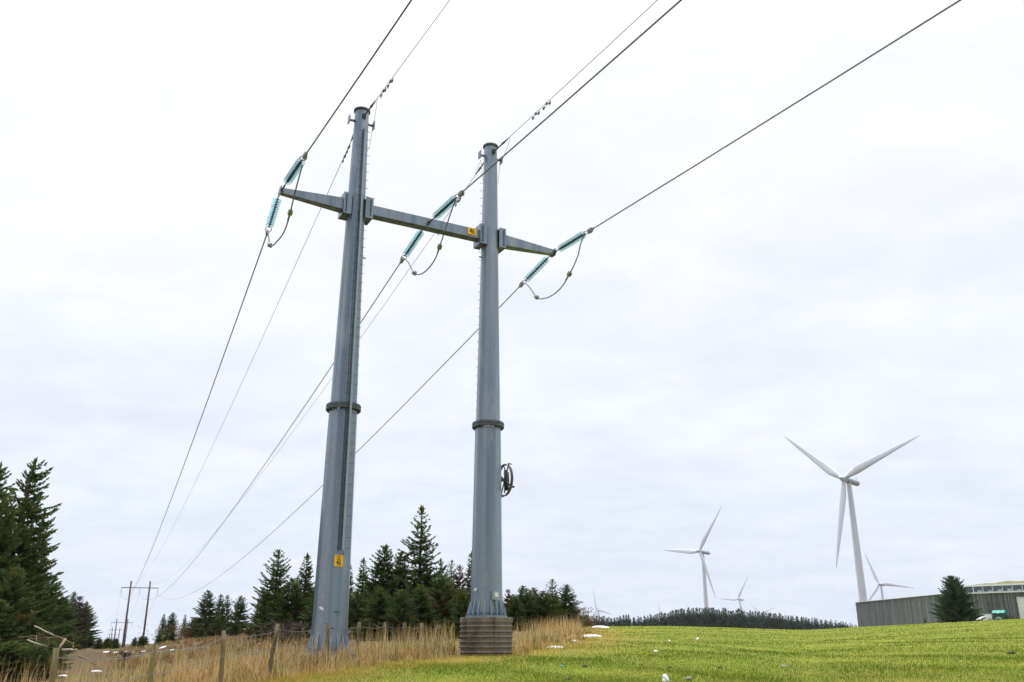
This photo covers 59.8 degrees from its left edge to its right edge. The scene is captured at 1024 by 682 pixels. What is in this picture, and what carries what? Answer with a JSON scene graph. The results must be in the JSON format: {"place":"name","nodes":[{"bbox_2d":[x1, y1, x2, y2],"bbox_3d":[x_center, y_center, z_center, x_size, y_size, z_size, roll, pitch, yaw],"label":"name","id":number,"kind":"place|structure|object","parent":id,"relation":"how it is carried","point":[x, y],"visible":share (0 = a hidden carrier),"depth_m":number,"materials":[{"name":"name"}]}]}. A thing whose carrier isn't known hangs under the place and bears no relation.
{"place":"outdoors","nodes":[
{"label":"outdoors","id":0,"kind":"place"},
{"bbox_2d":[0,0,1023,643],"label":"sky","id":1,"kind":"structure","parent":0,"point":[842,279],"materials":[{"name":"white"}]},
{"bbox_2d":[2,619,1023,681],"bbox_3d":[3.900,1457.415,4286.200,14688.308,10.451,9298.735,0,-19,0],"label":"ground","id":2,"kind":"structure","parent":0,"point":[90,653],"depth_m":29.11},
{"bbox_2d":[0,461,20,577],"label":"spruce tree","id":3,"kind":"object","parent":2,"relation":"on","point":[2,491],"visible":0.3,"depth_m":40.18,"materials":[{"name":"green plant"}]},
{"bbox_2d":[0,492,25,632],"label":"spruce tree","id":4,"kind":"object","parent":2,"relation":"on","point":[7,544],"visible":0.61,"depth_m":37.18,"materials":[{"name":"green plant"}]},
{"bbox_2d":[0,598,28,644],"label":"spruce tree","id":5,"kind":"object","parent":2,"relation":"on","point":[5,619],"visible":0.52,"depth_m":31.49,"materials":[{"name":"green plant"}]},
{"bbox_2d":[0,641,41,681],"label":"bush","id":6,"kind":"object","parent":2,"relation":"on","point":[10,651],"visible":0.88,"depth_m":25.45,"materials":[{"name":"green plant"}]},
{"bbox_2d":[1,646,49,681],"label":"bush","id":7,"kind":"object","parent":2,"relation":"on","point":[32,655],"visible":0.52,"depth_m":25.82,"materials":[{"name":"green plant"}]},
{"bbox_2d":[0,565,57,644],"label":"spruce tree","id":8,"kind":"object","parent":2,"relation":"on","point":[13,597],"visible":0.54,"depth_m":34.55,"materials":[{"name":"green plant"}]},
{"bbox_2d":[6,457,63,633],"bbox_3d":[-22.371,10.083,40.743,4.015,9.836,3.751,7,-20,-13],"label":"spruce tree","id":9,"kind":"object","parent":2,"relation":"on","point":[34,514],"visible":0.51,"depth_m":41.29,"materials":[{"name":"green plant"}]},
{"bbox_2d":[13,615,60,642],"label":"spruce tree","id":10,"kind":"object","parent":2,"relation":"on","point":[32,630],"visible":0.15,"depth_m":35.13,"materials":[{"name":"green plant"}]},
{"bbox_2d":[25,511,59,641],"bbox_3d":[-22.691,11.687,42.385,2.572,7.413,2.403,7,-20,-13],"label":"spruce tree","id":11,"kind":"object","parent":2,"relation":"on","point":[42,616],"visible":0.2,"depth_m":42.71,"materials":[{"name":"green plant"}]},
{"bbox_2d":[28,644,66,679],"bbox_3d":[-14.144,9.613,26.571,1.784,1.085,1.855,-13,-23,34],"label":"bush","id":12,"kind":"object","parent":2,"relation":"on","point":[43,653],"visible":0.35,"depth_m":26.50,"materials":[{"name":"green plant"}]},
{"bbox_2d":[39,641,71,669],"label":"spruce tree","id":13,"kind":"object","parent":2,"relation":"on","point":[51,650],"visible":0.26,"depth_m":30.74,"materials":[{"name":"green plant"}]},
{"bbox_2d":[38,588,74,655],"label":"spruce tree","id":14,"kind":"object","parent":2,"relation":"on","point":[57,627],"visible":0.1,"depth_m":44.05,"materials":[{"name":"green plant"}]},
{"bbox_2d":[46,641,72,668],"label":"spruce tree","id":15,"kind":"object","parent":2,"relation":"on","point":[61,662],"visible":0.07,"depth_m":32.64,"materials":[{"name":"green plant"}]},
{"bbox_2d":[46,577,82,652],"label":"spruce tree","id":16,"kind":"object","parent":2,"relation":"on","point":[57,612],"visible":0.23,"depth_m":57.63,"materials":[{"name":"green plant"}]},
{"bbox_2d":[54,596,87,649],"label":"spruce tree","id":17,"kind":"object","parent":2,"relation":"on","point":[68,618],"visible":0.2,"depth_m":68.69,"materials":[{"name":"green plant"}]},
{"bbox_2d":[69,591,77,613],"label":"spruce tree","id":18,"kind":"object","parent":2,"relation":"on","point":[73,596],"visible":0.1,"depth_m":96.12,"materials":[{"name":"green plant"}]},
{"bbox_2d":[71,608,87,648],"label":"spruce tree","id":19,"kind":"object","parent":2,"relation":"on","point":[77,625],"visible":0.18,"depth_m":82.08,"materials":[{"name":"green plant"}]},
{"bbox_2d":[74,602,93,648],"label":"spruce tree","id":20,"kind":"object","parent":2,"relation":"on","point":[84,610],"visible":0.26,"depth_m":87.87,"materials":[{"name":"green plant"}]},
{"bbox_2d":[81,601,91,647],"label":"spruce tree","id":21,"kind":"object","parent":2,"relation":"on","point":[87,606],"visible":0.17,"depth_m":99.24,"materials":[{"name":"green plant"}]},
{"bbox_2d":[82,605,102,647],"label":"spruce tree","id":22,"kind":"object","parent":2,"relation":"on","point":[93,632],"visible":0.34,"depth_m":102.84,"materials":[{"name":"green plant"}]},
{"bbox_2d":[91,638,103,648],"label":"spruce tree","id":23,"kind":"object","parent":2,"relation":"on","point":[97,644],"visible":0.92,"depth_m":78.27,"materials":[{"name":"green plant"}]},
{"bbox_2d":[111,619,132,646],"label":"wooden pylon","id":24,"kind":"object","parent":2,"relation":"on","point":[116,622],"visible":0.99,"depth_m":456.70,"materials":[{"name":"brown wood"}]},
{"bbox_2d":[117,650,133,660],"bbox_3d":[-16.386,13.347,37.710,0.700,0.650,0.683,-9,-21,25],"label":"shrub","id":25,"kind":"object","parent":2,"relation":"on","point":[125,654],"visible":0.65,"depth_m":37.69,"materials":[{"name":"brown plant"}]},
{"bbox_2d":[121,581,157,646],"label":"wooden pylon","id":26,"kind":"object","parent":2,"relation":"on","point":[124,632],"visible":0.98,"depth_m":258.58,"materials":[{"name":"brown wood"}]},
{"bbox_2d":[140,264,399,599],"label":"conductor","id":27,"kind":"object","parent":26,"relation":"attached to","point":[296,418],"visible":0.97,"depth_m":47.26,"materials":[{"name":"grey metal"}]},
{"bbox_2d":[152,614,165,642],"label":"spruce tree","id":28,"kind":"object","parent":2,"relation":"on","point":[163,621],"visible":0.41,"depth_m":112.30,"materials":[{"name":"green plant"}]},
{"bbox_2d":[156,612,179,638],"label":"spruce tree","id":29,"kind":"object","parent":2,"relation":"on","point":[172,618],"visible":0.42,"depth_m":110.30,"materials":[{"name":"green plant"}]},
{"bbox_2d":[138,622,212,638],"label":"shrub","id":30,"kind":"object","parent":2,"relation":"on","point":[189,634],"visible":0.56,"depth_m":79.20,"materials":[{"name":"brown plant"}]},
{"bbox_2d":[193,627,206,638],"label":"spruce tree","id":31,"kind":"object","parent":2,"relation":"on","point":[202,632],"visible":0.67,"depth_m":70.25,"materials":[{"name":"green plant"}]},
{"bbox_2d":[184,590,222,637],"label":"spruce tree","id":32,"kind":"object","parent":2,"relation":"on","point":[204,613],"visible":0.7,"depth_m":80.09,"materials":[{"name":"green plant"}]},
{"bbox_2d":[207,617,226,636],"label":"spruce tree","id":33,"kind":"object","parent":2,"relation":"on","point":[215,628],"visible":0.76,"depth_m":72.14,"materials":[{"name":"green plant"}]},
{"bbox_2d":[208,594,225,624],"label":"spruce tree","id":34,"kind":"object","parent":2,"relation":"on","point":[219,603],"visible":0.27,"depth_m":82.33,"materials":[{"name":"green plant"}]},
{"bbox_2d":[216,595,235,634],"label":"spruce tree","id":35,"kind":"object","parent":2,"relation":"on","point":[227,606],"visible":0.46,"depth_m":80.26,"materials":[{"name":"green plant"}]},
{"bbox_2d":[226,621,240,635],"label":"spruce tree","id":36,"kind":"object","parent":2,"relation":"on","point":[236,631],"visible":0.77,"depth_m":68.39,"materials":[{"name":"green plant"}]},
{"bbox_2d":[223,595,251,633],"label":"spruce tree","id":37,"kind":"object","parent":2,"relation":"on","point":[238,614],"visible":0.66,"depth_m":76.29,"materials":[{"name":"green plant"}]},
{"bbox_2d":[49,622,454,681],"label":"wire fence","id":38,"kind":"object","parent":2,"relation":"on","point":[54,664],"visible":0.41,"depth_m":16.89,"materials":[{"name":"grey"}]},
{"bbox_2d":[244,590,272,638],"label":"spruce tree","id":39,"kind":"object","parent":2,"relation":"on","point":[260,613],"visible":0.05,"depth_m":51.36,"materials":[{"name":"green plant"}]},
{"bbox_2d":[240,549,298,638],"bbox_3d":[-13.228,14.309,50.013,3.278,5.246,3.753,13,-23,-33],"label":"spruce tree","id":40,"kind":"object","parent":2,"relation":"on","point":[273,581],"visible":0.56,"depth_m":49.81,"materials":[{"name":"green plant"}]},
{"bbox_2d":[243,619,311,644],"bbox_3d":[-9.951,13.102,39.975,4.225,1.291,3.917,10,-21,-27],"label":"shrub","id":41,"kind":"object","parent":2,"relation":"on","point":[284,634],"visible":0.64,"depth_m":39.76,"materials":[{"name":"brown plant"}]},
{"bbox_2d":[257,578,311,639],"bbox_3d":[-11.805,14.470,47.819,3.249,3.514,3.184,-4,-19,11],"label":"spruce tree","id":42,"kind":"object","parent":2,"relation":"on","point":[294,609],"visible":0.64,"depth_m":47.72,"materials":[{"name":"green plant"}]},
{"bbox_2d":[0,614,596,681],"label":"dry grass","id":43,"kind":"structure","parent":2,"relation":"on","point":[408,649],"depth_m":23.94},
{"bbox_2d":[292,552,314,634],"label":"spruce tree","id":44,"kind":"object","parent":2,"relation":"on","point":[307,584],"visible":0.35,"depth_m":51.14,"materials":[{"name":"green plant"}]},
{"bbox_2d":[295,585,314,637],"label":"spruce tree","id":45,"kind":"object","parent":2,"relation":"on","point":[309,617],"visible":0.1,"depth_m":46.43,"materials":[{"name":"green plant"}]},
{"bbox_2d":[299,653,356,665],"bbox_3d":[-5.060,9.106,24.344,1.600,1.080,1.600,0,-19,0],"label":"concrete foundation","id":46,"kind":"object","parent":2,"relation":"on","point":[318,654],"visible":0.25,"depth_m":23.83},
{"bbox_2d":[278,106,556,652],"bbox_3d":[-2.872,0.781,28.393,9.943,17.280,1.310,10,-21,-27],"label":"steel pylon","id":47,"kind":"object","parent":46,"relation":"on","point":[355,209],"visible":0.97,"depth_m":27.71,"materials":[{"name":"grey"}]},
{"bbox_2d":[136,135,352,582],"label":"shield wire","id":48,"kind":"object","parent":47,"relation":"attached to","point":[344,156],"visible":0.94,"depth_m":40.29,"materials":[{"name":"grey metal"}]},
{"bbox_2d":[265,197,280,236],"bbox_3d":[-7.636,-3.987,28.399,0.270,0.270,1.592,10,-54,-26],"label":"insulator string","id":49,"kind":"object","parent":47,"relation":"attached to","point":[273,212],"visible":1,"depth_m":28.35,"materials":[{"name":"teal glass"}]},
{"bbox_2d":[122,236,265,599],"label":"conductor","id":50,"kind":"object","parent":49,"relation":"attached to","point":[214,380],"visible":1,"depth_m":39.34,"materials":[{"name":"grey metal"}]},
{"bbox_2d":[267,164,302,247],"bbox_3d":[-6.932,-3.787,26.931,0.120,1.486,4.040,10,-21,-26],"label":"jumper cable","id":51,"kind":"object","parent":49,"relation":"hanging from","point":[289,213],"visible":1,"depth_m":26.00,"materials":[{"name":"grey metal"}]},
{"bbox_2d":[285,151,307,184],"bbox_3d":[-6.362,-5.066,26.231,0.270,0.270,2.446,10,-17,-26],"label":"insulator string","id":52,"kind":"object","parent":47,"relation":"attached to","point":[304,157],"visible":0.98,"depth_m":26.03,"materials":[{"name":"teal glass"}]},
{"bbox_2d":[307,0,411,152],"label":"conductor","id":53,"kind":"object","parent":52,"relation":"attached to","point":[393,26],"visible":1,"depth_m":21.19,"materials":[{"name":"grey metal"}]},
{"bbox_2d":[150,160,483,582],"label":"shield wire","id":54,"kind":"object","parent":47,"relation":"attached to","point":[479,169],"visible":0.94,"depth_m":40.30,"materials":[{"name":"grey metal"}]},
{"bbox_2d":[364,0,449,150],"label":"shield wire","id":55,"kind":"object","parent":47,"relation":"attached to","point":[380,95],"visible":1,"depth_m":27.86,"materials":[{"name":"grey metal"}]},
{"bbox_2d":[399,230,422,263],"bbox_3d":[-3.508,-3.299,31.047,0.270,0.270,2.192,10,-33,-26],"label":"insulator string","id":56,"kind":"object","parent":47,"relation":"attached to","point":[409,248],"visible":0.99,"depth_m":31.14,"materials":[{"name":"teal glass"}]},
{"bbox_2d":[432,190,463,219],"bbox_3d":[-2.057,-4.338,28.514,0.270,0.270,2.446,10,-19,-26],"label":"insulator string","id":57,"kind":"object","parent":47,"relation":"attached to","point":[460,193],"visible":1,"depth_m":28.43,"materials":[{"name":"teal glass"}]},
{"bbox_2d":[403,199,456,275],"bbox_3d":[-2.788,-3.084,29.541,0.120,1.605,4.449,10,-21,-26],"label":"jumper cable","id":58,"kind":"object","parent":57,"relation":"hanging from","point":[439,247],"visible":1,"depth_m":28.59,"materials":[{"name":"grey metal"}]},
{"bbox_2d":[463,0,681,190],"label":"conductor","id":59,"kind":"object","parent":57,"relation":"attached to","point":[623,50],"visible":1,"depth_m":21.79,"materials":[{"name":"grey metal"}]},
{"bbox_2d":[501,463,514,496],"bbox_3d":[-0.250,4.468,28.613,0.325,1.052,1.052,10,-21,-26],"label":"cable coil","id":60,"kind":"object","parent":47,"relation":"attached to","point":[507,486],"visible":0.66,"depth_m":28.52,"materials":[{"name":"grey metal"}]},
{"bbox_2d":[518,256,548,287],"bbox_3d":[0.816,-2.578,33.291,0.270,0.270,2.421,10,-30,-26],"label":"insulator string","id":61,"kind":"object","parent":47,"relation":"attached to","point":[521,283],"visible":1,"depth_m":33.30,"materials":[{"name":"teal glass"}]},
{"bbox_2d":[158,288,517,598],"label":"conductor","id":62,"kind":"object","parent":61,"relation":"attached to","point":[385,423],"visible":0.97,"depth_m":46.51,"materials":[{"name":"grey metal"}]},
{"bbox_2d":[556,227,593,250],"bbox_3d":[2.174,-3.509,30.909,0.270,0.270,2.446,10,-18,-26],"label":"insulator string","id":63,"kind":"object","parent":47,"relation":"attached to","point":[590,230],"visible":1,"depth_m":30.71,"materials":[{"name":"teal glass"}]},
{"bbox_2d":[524,233,585,299],"bbox_3d":[1.487,-2.352,31.881,0.120,1.503,4.373,10,-21,-26],"label":"jumper cable","id":64,"kind":"object","parent":63,"relation":"hanging from","point":[568,274],"visible":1,"depth_m":30.98,"materials":[{"name":"grey metal"}]},
{"bbox_2d":[594,0,960,227],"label":"conductor","id":65,"kind":"object","parent":63,"relation":"attached to","point":[903,35],"visible":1,"depth_m":22.11,"materials":[{"name":"grey metal"}]},
{"bbox_2d":[494,0,656,182],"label":"shield wire","id":66,"kind":"object","parent":47,"relation":"attached to","point":[536,113],"visible":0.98,"depth_m":28.75,"materials":[{"name":"grey metal"}]},
{"bbox_2d":[349,566,354,599],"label":"spruce tree","id":67,"kind":"object","parent":2,"relation":"on","point":[351,584],"visible":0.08,"depth_m":56.07,"materials":[{"name":"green plant"}]},
{"bbox_2d":[353,558,370,609],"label":"spruce tree","id":68,"kind":"object","parent":2,"relation":"on","point":[361,589],"visible":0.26,"depth_m":55.05,"materials":[{"name":"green plant"}]},
{"bbox_2d":[347,590,377,638],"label":"spruce tree","id":69,"kind":"object","parent":2,"relation":"on","point":[353,614],"visible":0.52,"depth_m":43.87,"materials":[{"name":"green plant"}]},
{"bbox_2d":[350,587,393,640],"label":"spruce tree","id":70,"kind":"object","parent":2,"relation":"on","point":[383,604],"visible":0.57,"depth_m":41.88,"materials":[{"name":"green plant"}]},
{"bbox_2d":[352,544,409,626],"bbox_3d":[-7.683,14.972,53.101,4.122,5.678,4.206,2,-19,-5],"label":"spruce tree","id":71,"kind":"object","parent":2,"relation":"on","point":[384,576],"visible":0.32,"depth_m":52.91,"materials":[{"name":"green plant"}]},
{"bbox_2d":[373,589,428,640],"bbox_3d":[-4.957,12.473,40.212,2.617,2.538,2.518,2,-19,-7],"label":"spruce tree","id":72,"kind":"object","parent":2,"relation":"on","point":[400,609],"visible":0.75,"depth_m":39.93,"materials":[{"name":"green plant"}]},
{"bbox_2d":[387,552,416,615],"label":"spruce tree","id":73,"kind":"object","parent":2,"relation":"on","point":[398,565],"visible":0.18,"depth_m":54.19,"materials":[{"name":"green plant"}]},
{"bbox_2d":[385,505,454,626],"bbox_3d":[-5.449,14.015,54.228,5.339,8.179,4.833,-7,-20,20],"label":"spruce tree","id":74,"kind":"object","parent":2,"relation":"on","point":[423,577],"visible":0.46,"depth_m":54.22,"materials":[{"name":"green plant"}]},
{"bbox_2d":[406,584,448,637],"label":"spruce tree","id":75,"kind":"object","parent":2,"relation":"on","point":[426,611],"visible":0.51,"depth_m":42.94,"materials":[{"name":"green plant"}]},
{"bbox_2d":[427,558,448,607],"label":"spruce tree","id":76,"kind":"object","parent":2,"relation":"on","point":[440,568],"visible":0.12,"depth_m":53.36,"materials":[{"name":"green plant"}]},
{"bbox_2d":[413,574,467,637],"bbox_3d":[-3.539,13.508,44.998,3.348,3.482,3.331,-14,-23,35],"label":"spruce tree","id":77,"kind":"object","parent":2,"relation":"on","point":[442,595],"visible":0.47,"depth_m":44.98,"materials":[{"name":"green plant"}]},
{"bbox_2d":[440,560,455,615],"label":"spruce tree","id":78,"kind":"object","parent":2,"relation":"on","point":[451,573],"visible":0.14,"depth_m":52.28,"materials":[{"name":"green plant"}]},
{"bbox_2d":[445,588,470,638],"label":"spruce tree","id":79,"kind":"object","parent":2,"relation":"on","point":[464,604],"visible":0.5,"depth_m":41.99,"materials":[{"name":"green plant"}]},
{"bbox_2d":[450,565,470,619],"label":"spruce tree","id":80,"kind":"object","parent":2,"relation":"on","point":[458,583],"visible":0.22,"depth_m":48.25,"materials":[{"name":"green plant"}]},
{"bbox_2d":[464,551,471,606],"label":"spruce tree","id":81,"kind":"object","parent":2,"relation":"on","point":[468,582],"visible":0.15,"depth_m":54.21,"materials":[{"name":"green plant"}]},
{"bbox_2d":[459,617,512,655],"bbox_3d":[-0.775,9.259,26.690,1.630,1.859,1.630,0,-19,0],"label":"concrete foundation","id":82,"kind":"object","parent":2,"relation":"on","point":[486,636],"visible":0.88,"depth_m":26.20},
{"bbox_2d":[502,589,512,615],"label":"spruce tree","id":83,"kind":"object","parent":2,"relation":"on","point":[508,596],"visible":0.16,"depth_m":54.73,"materials":[{"name":"green plant"}]},
{"bbox_2d":[505,595,533,630],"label":"spruce tree","id":84,"kind":"object","parent":2,"relation":"on","point":[514,612],"visible":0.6,"depth_m":53.34,"materials":[{"name":"green plant"}]},
{"bbox_2d":[512,585,541,629],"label":"spruce tree","id":85,"kind":"object","parent":2,"relation":"on","point":[528,605],"visible":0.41,"depth_m":57.36,"materials":[{"name":"green plant"}]},
{"bbox_2d":[522,588,542,618],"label":"spruce tree","id":86,"kind":"object","parent":2,"relation":"on","point":[533,591],"visible":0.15,"depth_m":60.48,"materials":[{"name":"green plant"}]},
{"bbox_2d":[524,590,565,629],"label":"spruce tree","id":87,"kind":"object","parent":2,"relation":"on","point":[543,601],"visible":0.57,"depth_m":57.26,"materials":[{"name":"green plant"}]},
{"bbox_2d":[544,579,568,628],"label":"spruce tree","id":88,"kind":"object","parent":2,"relation":"on","point":[556,600],"visible":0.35,"depth_m":59.44,"materials":[{"name":"green plant"}]},
{"bbox_2d":[556,584,588,627],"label":"spruce tree","id":89,"kind":"object","parent":2,"relation":"on","point":[568,600],"visible":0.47,"depth_m":62.99,"materials":[{"name":"green plant"}]},
{"bbox_2d":[567,604,608,626],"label":"shrub","id":90,"kind":"object","parent":2,"relation":"on","point":[582,609],"visible":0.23,"depth_m":76.22,"materials":[{"name":"brown plant"}]},
{"bbox_2d":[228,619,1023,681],"bbox_3d":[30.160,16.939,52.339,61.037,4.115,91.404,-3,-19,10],"label":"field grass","id":91,"kind":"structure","parent":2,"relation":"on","point":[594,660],"depth_m":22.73,"materials":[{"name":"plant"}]},
{"bbox_2d":[683,607,694,626],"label":"spruce tree","id":92,"kind":"object","parent":2,"relation":"on","point":[690,619],"visible":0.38,"depth_m":308.57,"materials":[{"name":"green plant"}]},
{"bbox_2d":[665,508,720,608],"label":"wind turbine","id":93,"kind":"object","parent":2,"relation":"on","point":[701,554],"visible":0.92,"depth_m":777.62,"materials":[{"name":"white"}]},
{"bbox_2d":[699,609,709,626],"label":"spruce tree","id":94,"kind":"object","parent":2,"relation":"on","point":[704,621],"visible":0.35,"depth_m":306.87,"materials":[{"name":"green plant"}]},
{"bbox_2d":[715,611,724,626],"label":"spruce tree","id":95,"kind":"object","parent":2,"relation":"on","point":[719,616],"visible":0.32,"depth_m":307.12,"materials":[{"name":"green plant"}]},
{"bbox_2d":[722,608,730,626],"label":"spruce tree","id":96,"kind":"object","parent":2,"relation":"on","point":[725,616],"visible":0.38,"depth_m":306.83,"materials":[{"name":"green plant"}]},
{"bbox_2d":[722,577,747,613],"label":"wind turbine","id":97,"kind":"object","parent":2,"relation":"on","point":[738,599],"visible":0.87,"depth_m":1505.52,"materials":[{"name":"white"}]},
{"bbox_2d":[739,611,746,627],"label":"spruce tree","id":98,"kind":"object","parent":2,"relation":"on","point":[743,622],"visible":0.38,"depth_m":310.62,"materials":[{"name":"green plant"}]},
{"bbox_2d":[767,612,775,628],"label":"spruce tree","id":99,"kind":"object","parent":2,"relation":"on","point":[771,623],"visible":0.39,"depth_m":310.98,"materials":[{"name":"green plant"}]},
{"bbox_2d":[785,435,919,601],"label":"wind turbine","id":100,"kind":"object","parent":2,"relation":"on","point":[845,480],"visible":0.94,"depth_m":449.48,"materials":[{"name":"grey paint"}]},
{"bbox_2d":[864,552,912,600],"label":"wind turbine","id":101,"kind":"object","parent":2,"relation":"on","point":[879,584],"visible":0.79,"depth_m":1144.35,"materials":[{"name":"white"}]},
{"bbox_2d":[854,581,1023,626],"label":"grey building","id":102,"kind":"structure","parent":2,"relation":"on","point":[1008,596],"depth_m":148.84,"materials":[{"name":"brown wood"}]},
{"bbox_2d":[1014,596,1023,618],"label":"roller door","id":103,"kind":"structure","parent":102,"relation":"in","point":[1019,599],"depth_m":136.79,"materials":[{"name":"white"}]},
{"bbox_2d":[929,575,985,622],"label":"spruce tree","id":104,"kind":"object","parent":2,"relation":"on","point":[956,606],"visible":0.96,"depth_m":112.57,"materials":[{"name":"green plant"}]},
{"bbox_2d":[992,610,1006,619],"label":"container","id":105,"kind":"object","parent":2,"relation":"on","point":[999,613],"visible":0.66,"depth_m":135.38,"materials":[{"name":"teal"}]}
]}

